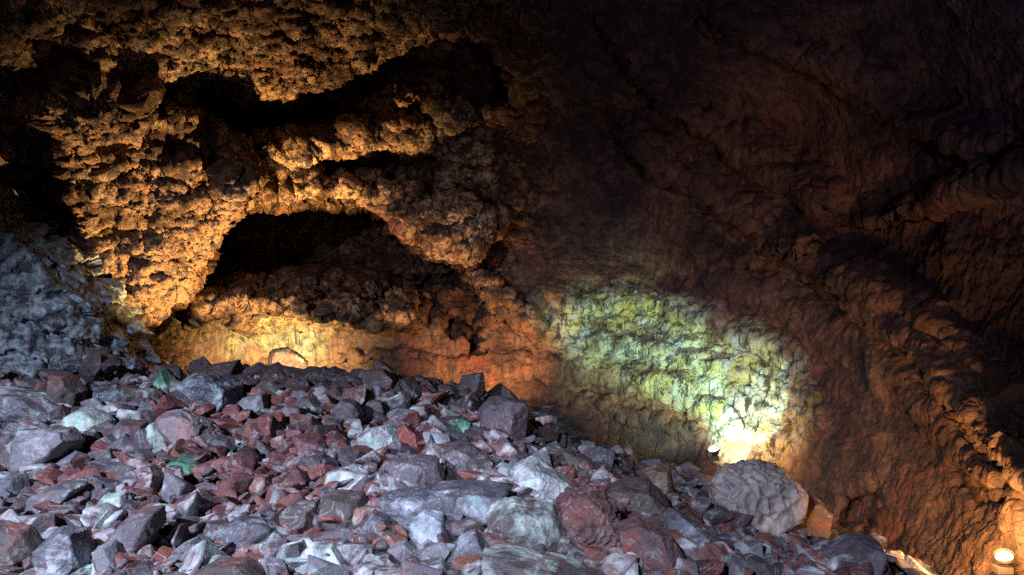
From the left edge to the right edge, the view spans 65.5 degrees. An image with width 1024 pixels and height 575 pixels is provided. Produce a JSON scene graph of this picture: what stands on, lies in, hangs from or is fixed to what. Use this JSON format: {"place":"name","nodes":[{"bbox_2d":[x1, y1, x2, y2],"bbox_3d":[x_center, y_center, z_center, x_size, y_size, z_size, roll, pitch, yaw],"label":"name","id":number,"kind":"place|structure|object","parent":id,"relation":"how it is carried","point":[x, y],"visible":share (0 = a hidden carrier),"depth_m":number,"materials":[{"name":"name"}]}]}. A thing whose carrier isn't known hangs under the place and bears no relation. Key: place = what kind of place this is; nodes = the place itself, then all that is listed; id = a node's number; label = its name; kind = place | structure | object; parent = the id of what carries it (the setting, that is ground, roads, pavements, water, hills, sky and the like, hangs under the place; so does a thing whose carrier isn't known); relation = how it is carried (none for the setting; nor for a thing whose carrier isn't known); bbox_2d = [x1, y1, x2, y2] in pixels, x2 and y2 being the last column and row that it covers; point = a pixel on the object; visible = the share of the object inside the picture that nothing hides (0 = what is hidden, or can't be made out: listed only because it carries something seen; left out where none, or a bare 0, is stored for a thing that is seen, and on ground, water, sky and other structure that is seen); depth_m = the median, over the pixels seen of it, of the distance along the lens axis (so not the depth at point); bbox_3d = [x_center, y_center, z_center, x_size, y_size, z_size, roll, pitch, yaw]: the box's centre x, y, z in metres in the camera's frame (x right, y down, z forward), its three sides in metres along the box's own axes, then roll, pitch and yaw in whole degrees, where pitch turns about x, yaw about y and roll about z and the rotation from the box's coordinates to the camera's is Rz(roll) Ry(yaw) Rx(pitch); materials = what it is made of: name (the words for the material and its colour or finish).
{"place":"outdoors","nodes":[
{"label":"outdoors","id":0,"kind":"place"},
{"bbox_2d":[0,385,669,574],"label":"ground","id":1,"kind":"structure","parent":0,"point":[644,458],"depth_m":7.48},
{"bbox_2d":[0,471,30,495],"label":"boulder","id":2,"kind":"object","parent":1,"relation":"on","point":[14,482],"visible":0.48,"depth_m":5.58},
{"bbox_2d":[7,371,24,380],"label":"boulder","id":3,"kind":"object","parent":1,"relation":"on","point":[13,375],"visible":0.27,"depth_m":9.01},
{"bbox_2d":[0,520,43,569],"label":"boulder","id":4,"kind":"object","parent":1,"relation":"on","point":[19,542],"visible":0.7,"depth_m":4.61,"materials":[{"name":"stone"}]},
{"bbox_2d":[0,386,71,422],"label":"boulder","id":5,"kind":"object","parent":1,"relation":"on","point":[16,402],"visible":0.65,"depth_m":7.10,"materials":[{"name":"stone"}]},
{"bbox_2d":[7,425,84,471],"bbox_3d":[-3.667,1.301,6.266,0.503,0.391,0.460,0,0,0],"label":"boulder","id":6,"kind":"object","parent":1,"relation":"on","point":[36,445],"visible":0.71,"depth_m":6.09,"materials":[{"name":"stone"}]},
{"bbox_2d":[24,480,88,513],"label":"boulder","id":7,"kind":"object","parent":1,"relation":"on","point":[60,493],"visible":0.58,"depth_m":5.44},
{"bbox_2d":[50,354,69,366],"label":"stone","id":8,"kind":"object","parent":1,"relation":"on","point":[54,361],"visible":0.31,"depth_m":8.56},
{"bbox_2d":[49,509,70,513],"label":"stone","id":9,"kind":"object","parent":1,"relation":"on","point":[66,511],"visible":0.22,"depth_m":5.23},
{"bbox_2d":[32,525,95,574],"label":"boulder","id":10,"kind":"object","parent":1,"relation":"on","point":[65,550],"visible":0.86,"depth_m":4.51,"materials":[{"name":"stone"}]},
{"bbox_2d":[47,374,87,406],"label":"boulder","id":11,"kind":"object","parent":1,"relation":"on","point":[71,390],"visible":0.84,"depth_m":7.41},
{"bbox_2d":[58,359,80,371],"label":"stone","id":12,"kind":"object","parent":1,"relation":"on","point":[69,365],"visible":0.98,"depth_m":8.35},
{"bbox_2d":[69,353,82,362],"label":"stone","id":13,"kind":"object","parent":1,"relation":"on","point":[77,357],"visible":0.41,"depth_m":8.70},
{"bbox_2d":[0,177,160,381],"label":"lava outcrop","id":14,"kind":"object","parent":1,"relation":"on","point":[59,295],"visible":0.71,"depth_m":9.55,"materials":[{"name":"stone"}]},
{"bbox_2d":[60,406,115,430],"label":"boulder","id":15,"kind":"object","parent":1,"relation":"on","point":[86,418],"visible":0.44,"depth_m":6.75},
{"bbox_2d":[87,482,102,494],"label":"stone","id":16,"kind":"object","parent":1,"relation":"on","point":[91,488],"visible":0.2,"depth_m":5.64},
{"bbox_2d":[87,384,120,400],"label":"stone","id":17,"kind":"object","parent":1,"relation":"on","point":[108,392],"visible":0.4,"depth_m":7.75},
{"bbox_2d":[92,433,116,443],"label":"stone","id":18,"kind":"object","parent":1,"relation":"on","point":[110,438],"visible":0.34,"depth_m":6.53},
{"bbox_2d":[91,539,126,573],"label":"boulder","id":19,"kind":"object","parent":1,"relation":"on","point":[103,555],"visible":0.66,"depth_m":4.52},
{"bbox_2d":[96,490,133,507],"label":"boulder","id":20,"kind":"object","parent":1,"relation":"on","point":[115,498],"visible":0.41,"depth_m":5.39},
{"bbox_2d":[97,402,135,412],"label":"stone","id":21,"kind":"object","parent":1,"relation":"on","point":[110,407],"visible":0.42,"depth_m":7.24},
{"bbox_2d":[99,460,135,472],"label":"stone","id":22,"kind":"object","parent":1,"relation":"on","point":[116,467],"visible":0.38,"depth_m":5.96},
{"bbox_2d":[106,419,148,438],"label":"stone","id":23,"kind":"object","parent":1,"relation":"on","point":[128,427],"visible":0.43,"depth_m":6.64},
{"bbox_2d":[116,362,147,378],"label":"stone","id":24,"kind":"object","parent":1,"relation":"on","point":[123,370],"visible":0.29,"depth_m":8.78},
{"bbox_2d":[125,357,141,368],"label":"stone","id":25,"kind":"object","parent":1,"relation":"on","point":[133,363],"visible":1,"depth_m":8.42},
{"bbox_2d":[105,504,166,553],"bbox_3d":[-2.270,1.532,4.810,0.291,0.393,0.350,0,0,0],"label":"boulder","id":26,"kind":"object","parent":1,"relation":"on","point":[135,531],"visible":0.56,"depth_m":4.74,"materials":[{"name":"stone"}]},
{"bbox_2d":[141,492,159,503],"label":"stone","id":27,"kind":"object","parent":1,"relation":"on","point":[149,498],"visible":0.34,"depth_m":5.59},
{"bbox_2d":[146,422,167,453],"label":"stone","id":28,"kind":"object","parent":1,"relation":"on","point":[155,438],"visible":0.31,"depth_m":6.50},
{"bbox_2d":[153,367,176,390],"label":"stone","id":29,"kind":"object","parent":1,"relation":"on","point":[165,376],"visible":0.47,"depth_m":8.18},
{"bbox_2d":[161,363,182,380],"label":"stone","id":30,"kind":"object","parent":1,"relation":"on","point":[176,371],"visible":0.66,"depth_m":8.47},
{"bbox_2d":[169,390,188,408],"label":"stone","id":31,"kind":"object","parent":1,"relation":"on","point":[176,393],"visible":0.2,"depth_m":7.57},
{"bbox_2d":[166,456,201,474],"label":"stone","id":32,"kind":"object","parent":1,"relation":"on","point":[186,463],"visible":0.57,"depth_m":6.12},
{"bbox_2d":[155,409,222,448],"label":"boulder","id":33,"kind":"object","parent":1,"relation":"on","point":[174,425],"visible":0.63,"depth_m":6.48,"materials":[{"name":"stone"}]},
{"bbox_2d":[189,356,210,372],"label":"stone","id":34,"kind":"object","parent":1,"relation":"on","point":[201,362],"visible":0.3,"depth_m":8.50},
{"bbox_2d":[176,368,243,417],"bbox_3d":[-2.878,1.035,7.588,0.560,0.509,0.492,0,0,0],"label":"boulder","id":35,"kind":"object","parent":1,"relation":"on","point":[220,390],"visible":0.8,"depth_m":7.40,"materials":[{"name":"stone"}]},
{"bbox_2d":[212,504,226,516],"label":"stone","id":36,"kind":"object","parent":1,"relation":"on","point":[220,509],"visible":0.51,"depth_m":5.43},
{"bbox_2d":[211,434,238,454],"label":"stone","id":37,"kind":"object","parent":1,"relation":"on","point":[229,442],"visible":0.59,"depth_m":6.54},
{"bbox_2d":[206,418,243,424],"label":"stone","id":38,"kind":"object","parent":1,"relation":"on","point":[213,420],"visible":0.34,"depth_m":7.11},
{"bbox_2d":[193,557,265,574],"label":"boulder","id":39,"kind":"object","parent":1,"relation":"on","point":[236,566],"visible":0.99,"depth_m":4.44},
{"bbox_2d":[221,515,278,551],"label":"boulder","id":40,"kind":"object","parent":1,"relation":"on","point":[240,531],"visible":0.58,"depth_m":4.81,"materials":[{"name":"stone"}]},
{"bbox_2d":[237,392,269,415],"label":"stone","id":41,"kind":"object","parent":1,"relation":"on","point":[256,404],"visible":0.77,"depth_m":7.45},
{"bbox_2d":[260,368,282,381],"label":"stone","id":42,"kind":"object","parent":1,"relation":"on","point":[271,374],"visible":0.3,"depth_m":8.26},
{"bbox_2d":[267,348,307,368],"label":"boulder","id":43,"kind":"object","parent":1,"relation":"on","point":[287,357],"visible":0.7,"depth_m":13.41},
{"bbox_2d":[276,539,305,573],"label":"stone","id":44,"kind":"object","parent":1,"relation":"on","point":[294,549],"visible":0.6,"depth_m":4.66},
{"bbox_2d":[283,378,299,389],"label":"stone","id":45,"kind":"object","parent":1,"relation":"on","point":[292,380],"visible":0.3,"depth_m":8.12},
{"bbox_2d":[281,404,303,423],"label":"stone","id":46,"kind":"object","parent":1,"relation":"on","point":[288,409],"visible":0.45,"depth_m":7.11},
{"bbox_2d":[283,368,301,377],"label":"stone","id":47,"kind":"object","parent":1,"relation":"on","point":[292,372],"visible":0.12,"depth_m":8.45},
{"bbox_2d":[279,499,317,533],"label":"stone","id":48,"kind":"object","parent":1,"relation":"on","point":[297,515],"visible":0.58,"depth_m":5.08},
{"bbox_2d":[292,396,324,415],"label":"stone","id":49,"kind":"object","parent":1,"relation":"on","point":[312,404],"visible":0.6,"depth_m":7.45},
{"bbox_2d":[309,371,344,382],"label":"stone","id":50,"kind":"object","parent":1,"relation":"on","point":[318,376],"visible":0.25,"depth_m":8.35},
{"bbox_2d":[188,362,487,404],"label":"cinders","id":51,"kind":"object","parent":1,"relation":"on","point":[340,387],"visible":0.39,"depth_m":8.35,"materials":[{"name":"stone"}]},
{"bbox_2d":[209,359,240,373],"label":"stone","id":52,"kind":"object","parent":51,"relation":"on","point":[231,367],"visible":0.45,"depth_m":8.40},
{"bbox_2d":[242,362,270,378],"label":"stone","id":53,"kind":"object","parent":51,"relation":"on","point":[258,369],"visible":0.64,"depth_m":8.36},
{"bbox_2d":[344,375,362,384],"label":"stone","id":54,"kind":"object","parent":51,"relation":"on","point":[358,380],"visible":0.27,"depth_m":8.20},
{"bbox_2d":[373,360,396,372],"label":"stone","id":55,"kind":"object","parent":51,"relation":"on","point":[380,364],"visible":0.51,"depth_m":9.06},
{"bbox_2d":[457,372,484,397],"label":"boulder","id":56,"kind":"object","parent":51,"relation":"on","point":[475,382],"visible":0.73,"depth_m":8.74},
{"bbox_2d":[316,489,367,531],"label":"boulder","id":57,"kind":"object","parent":1,"relation":"on","point":[344,504],"visible":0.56,"depth_m":5.14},
{"bbox_2d":[328,373,359,381],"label":"stone","id":58,"kind":"object","parent":1,"relation":"on","point":[339,378],"visible":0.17,"depth_m":8.32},
{"bbox_2d":[332,398,364,420],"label":"stone","id":59,"kind":"object","parent":1,"relation":"on","point":[345,409],"visible":0.67,"depth_m":7.16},
{"bbox_2d":[324,463,378,488],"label":"boulder","id":60,"kind":"object","parent":1,"relation":"on","point":[356,472],"visible":0.53,"depth_m":5.74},
{"bbox_2d":[354,509,390,540],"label":"stone","id":61,"kind":"object","parent":1,"relation":"on","point":[372,520],"visible":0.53,"depth_m":4.93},
{"bbox_2d":[363,400,384,419],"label":"stone","id":62,"kind":"object","parent":1,"relation":"on","point":[370,407],"visible":0.75,"depth_m":7.50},
{"bbox_2d":[357,424,398,450],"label":"boulder","id":63,"kind":"object","parent":1,"relation":"on","point":[376,438],"visible":0.52,"depth_m":6.45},
{"bbox_2d":[358,369,397,393],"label":"boulder","id":64,"kind":"object","parent":1,"relation":"on","point":[386,379],"visible":0.46,"depth_m":8.26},
{"bbox_2d":[383,413,409,425],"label":"stone","id":65,"kind":"object","parent":1,"relation":"on","point":[394,420],"visible":0.45,"depth_m":7.20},
{"bbox_2d":[388,540,417,563],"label":"stone","id":66,"kind":"object","parent":1,"relation":"on","point":[399,551],"visible":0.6,"depth_m":4.65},
{"bbox_2d":[398,423,422,451],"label":"stone","id":67,"kind":"object","parent":1,"relation":"on","point":[407,434],"visible":0.6,"depth_m":6.49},
{"bbox_2d":[378,454,444,486],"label":"boulder","id":68,"kind":"object","parent":1,"relation":"on","point":[416,468],"visible":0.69,"depth_m":5.72,"materials":[{"name":"stone"}]},
{"bbox_2d":[400,380,422,402],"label":"stone","id":69,"kind":"object","parent":1,"relation":"on","point":[409,386],"visible":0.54,"depth_m":8.34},
{"bbox_2d":[410,405,429,420],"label":"stone","id":70,"kind":"object","parent":1,"relation":"on","point":[423,411],"visible":0.48,"depth_m":7.48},
{"bbox_2d":[414,374,436,388],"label":"stone","id":71,"kind":"object","parent":1,"relation":"on","point":[422,379],"visible":0.32,"depth_m":8.72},
{"bbox_2d":[408,508,444,546],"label":"boulder","id":72,"kind":"object","parent":1,"relation":"on","point":[425,524],"visible":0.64,"depth_m":4.84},
{"bbox_2d":[377,480,512,537],"bbox_3d":[-0.433,1.462,5.248,0.887,0.337,0.520,0,0,0],"label":"boulder","id":73,"kind":"object","parent":1,"relation":"on","point":[474,499],"visible":0.6,"depth_m":5.12,"materials":[{"name":"stone"}]},
{"bbox_2d":[436,384,454,390],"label":"stone","id":74,"kind":"object","parent":1,"relation":"on","point":[441,387],"visible":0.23,"depth_m":8.68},
{"bbox_2d":[454,417,472,432],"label":"stone","id":75,"kind":"object","parent":1,"relation":"on","point":[462,424],"visible":0.48,"depth_m":7.29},
{"bbox_2d":[448,398,481,411],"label":"stone","id":76,"kind":"object","parent":1,"relation":"on","point":[472,405],"visible":0.4,"depth_m":8.29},
{"bbox_2d":[445,528,487,562],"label":"boulder","id":77,"kind":"object","parent":1,"relation":"on","point":[471,541],"visible":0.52,"depth_m":4.62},
{"bbox_2d":[0,366,940,574],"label":"rubble","id":78,"kind":"object","parent":1,"relation":"on","point":[295,447],"visible":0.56,"depth_m":5.78,"materials":[{"name":"stone"}]},
{"bbox_2d":[78,348,100,383],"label":"stone","id":79,"kind":"object","parent":78,"relation":"on","point":[90,367],"visible":0.98,"depth_m":8.20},
{"bbox_2d":[99,356,121,374],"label":"stone","id":80,"kind":"object","parent":79,"relation":"on","point":[110,364],"visible":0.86,"depth_m":8.30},
{"bbox_2d":[96,349,122,376],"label":"stone","id":81,"kind":"object","parent":78,"relation":"on","point":[105,355],"visible":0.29,"depth_m":8.48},
{"bbox_2d":[134,464,163,490],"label":"stone","id":82,"kind":"object","parent":78,"relation":"on","point":[155,469],"visible":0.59,"depth_m":5.90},
{"bbox_2d":[149,546,174,561],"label":"stone","id":83,"kind":"object","parent":78,"relation":"on","point":[165,551],"visible":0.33,"depth_m":4.74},
{"bbox_2d":[163,524,173,534],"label":"stone","id":84,"kind":"object","parent":78,"relation":"on","point":[167,529],"visible":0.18,"depth_m":5.06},
{"bbox_2d":[178,538,202,569],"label":"stone","id":85,"kind":"object","parent":78,"relation":"on","point":[194,541],"visible":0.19,"depth_m":4.68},
{"bbox_2d":[257,413,284,424],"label":"stone","id":86,"kind":"object","parent":78,"relation":"on","point":[280,417],"visible":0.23,"depth_m":6.93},
{"bbox_2d":[313,543,343,565],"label":"stone","id":87,"kind":"object","parent":78,"relation":"on","point":[320,551],"visible":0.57,"depth_m":4.57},
{"bbox_2d":[419,557,448,574],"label":"stone","id":88,"kind":"object","parent":78,"relation":"on","point":[441,563],"visible":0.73,"depth_m":4.42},
{"bbox_2d":[441,440,494,479],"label":"boulder","id":89,"kind":"object","parent":78,"relation":"on","point":[455,456],"visible":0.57,"depth_m":6.01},
{"bbox_2d":[636,463,673,493],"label":"boulder","id":90,"kind":"object","parent":78,"relation":"on","point":[658,475],"visible":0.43,"depth_m":6.28,"materials":[{"name":"beige stone"}]},
{"bbox_2d":[478,395,527,438],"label":"boulder","id":91,"kind":"object","parent":1,"relation":"on","point":[508,415],"visible":0.69,"depth_m":7.79,"materials":[{"name":"stone"}]},
{"bbox_2d":[488,382,517,398],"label":"stone","id":92,"kind":"object","parent":1,"relation":"on","point":[500,389],"visible":0.41,"depth_m":9.11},
{"bbox_2d":[511,442,526,452],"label":"stone","id":93,"kind":"object","parent":1,"relation":"on","point":[521,446],"visible":0.22,"depth_m":6.57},
{"bbox_2d":[485,496,561,552],"bbox_3d":[0.106,1.517,4.980,0.560,0.383,0.447,0,0,0],"label":"boulder","id":94,"kind":"object","parent":1,"relation":"on","point":[528,521],"visible":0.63,"depth_m":4.83,"materials":[{"name":"stone"}]},
{"bbox_2d":[525,442,539,455],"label":"stone","id":95,"kind":"object","parent":1,"relation":"on","point":[531,449],"visible":0.25,"depth_m":6.66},
{"bbox_2d":[508,455,573,498],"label":"boulder","id":96,"kind":"object","parent":1,"relation":"on","point":[541,478],"visible":0.62,"depth_m":5.63,"materials":[{"name":"stone"}]},
{"bbox_2d":[481,544,605,574],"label":"boulder","id":97,"kind":"object","parent":1,"relation":"on","point":[506,559],"visible":0.97,"depth_m":4.43,"materials":[{"name":"stone"}]},
{"bbox_2d":[536,422,560,443],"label":"stone","id":98,"kind":"object","parent":1,"relation":"on","point":[547,433],"visible":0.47,"depth_m":8.34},
{"bbox_2d":[531,406,586,432],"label":"boulder","id":99,"kind":"object","parent":1,"relation":"on","point":[564,421],"visible":0.47,"depth_m":9.51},
{"bbox_2d":[555,448,595,477],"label":"boulder","id":100,"kind":"object","parent":1,"relation":"on","point":[564,456],"visible":0.51,"depth_m":6.58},
{"bbox_2d":[556,484,621,551],"bbox_3d":[0.507,1.526,5.066,0.537,0.489,0.507,0,0,0],"label":"boulder","id":101,"kind":"object","parent":1,"relation":"on","point":[588,515],"visible":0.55,"depth_m":4.89,"materials":[{"name":"stone"}]},
{"bbox_2d":[586,446,614,471],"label":"stone","id":102,"kind":"object","parent":1,"relation":"on","point":[599,456],"visible":0.45,"depth_m":8.33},
{"bbox_2d":[611,463,628,474],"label":"stone","id":103,"kind":"object","parent":1,"relation":"on","point":[617,469],"visible":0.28,"depth_m":8.29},
{"bbox_2d":[620,463,635,476],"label":"stone","id":104,"kind":"object","parent":1,"relation":"on","point":[627,467],"visible":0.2,"depth_m":8.41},
{"bbox_2d":[621,445,637,463],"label":"stone","id":105,"kind":"object","parent":1,"relation":"on","point":[628,449],"visible":0.43,"depth_m":9.44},
{"bbox_2d":[605,476,669,516],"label":"boulder","id":106,"kind":"object","parent":1,"relation":"on","point":[647,497],"visible":0.45,"depth_m":5.65,"materials":[{"name":"stone"}]},
{"bbox_2d":[616,514,685,569],"bbox_3d":[0.834,1.595,4.785,0.400,0.423,0.406,0,0,0],"label":"boulder","id":107,"kind":"object","parent":1,"relation":"on","point":[651,542],"visible":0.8,"depth_m":4.65,"materials":[{"name":"stone"}]},
{"bbox_2d":[658,508,712,545],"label":"boulder","id":108,"kind":"object","parent":1,"relation":"on","point":[683,524],"visible":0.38,"depth_m":5.17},
{"bbox_2d":[680,468,712,482],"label":"stone","id":109,"kind":"object","parent":1,"relation":"on","point":[690,474],"visible":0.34,"depth_m":8.90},
{"bbox_2d":[707,445,720,460],"bbox_3d":[2.777,2.273,10.946,0.172,0.205,0.173,0,0,0],"label":"floodlight","id":110,"kind":"object","parent":1,"relation":"on","point":[714,450],"visible":1,"depth_m":10.91,"materials":[{"name":"paint"}]},
{"bbox_2d":[707,458,808,535],"bbox_3d":[2.092,1.878,6.803,0.805,0.772,0.847,0,0,0],"label":"boulder","id":111,"kind":"object","parent":1,"relation":"on","point":[772,498],"visible":0.78,"depth_m":6.51,"materials":[{"name":"stone"}]},
{"bbox_2d":[801,494,832,539],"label":"boulder","id":112,"kind":"object","parent":1,"relation":"on","point":[817,520],"visible":0.31,"depth_m":6.74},
{"bbox_2d":[823,533,892,574],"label":"boulder","id":113,"kind":"object","parent":1,"relation":"on","point":[863,548],"visible":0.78,"depth_m":5.02,"materials":[{"name":"stone"}]},
{"bbox_2d":[0,48,1023,574],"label":"cave wall","id":114,"kind":"structure","parent":0,"point":[810,280],"depth_m":11.74,"materials":[{"name":"stone"}]},
{"bbox_2d":[991,548,1014,574],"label":"floodlight","id":115,"kind":"object","parent":114,"relation":"attached to","point":[1004,558],"visible":1,"depth_m":5.77,"materials":[{"name":"paint"}]},
{"bbox_2d":[0,0,1023,89],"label":"cave ceiling","id":116,"kind":"structure","parent":0,"point":[331,44],"depth_m":9.65,"materials":[{"name":"stone"}]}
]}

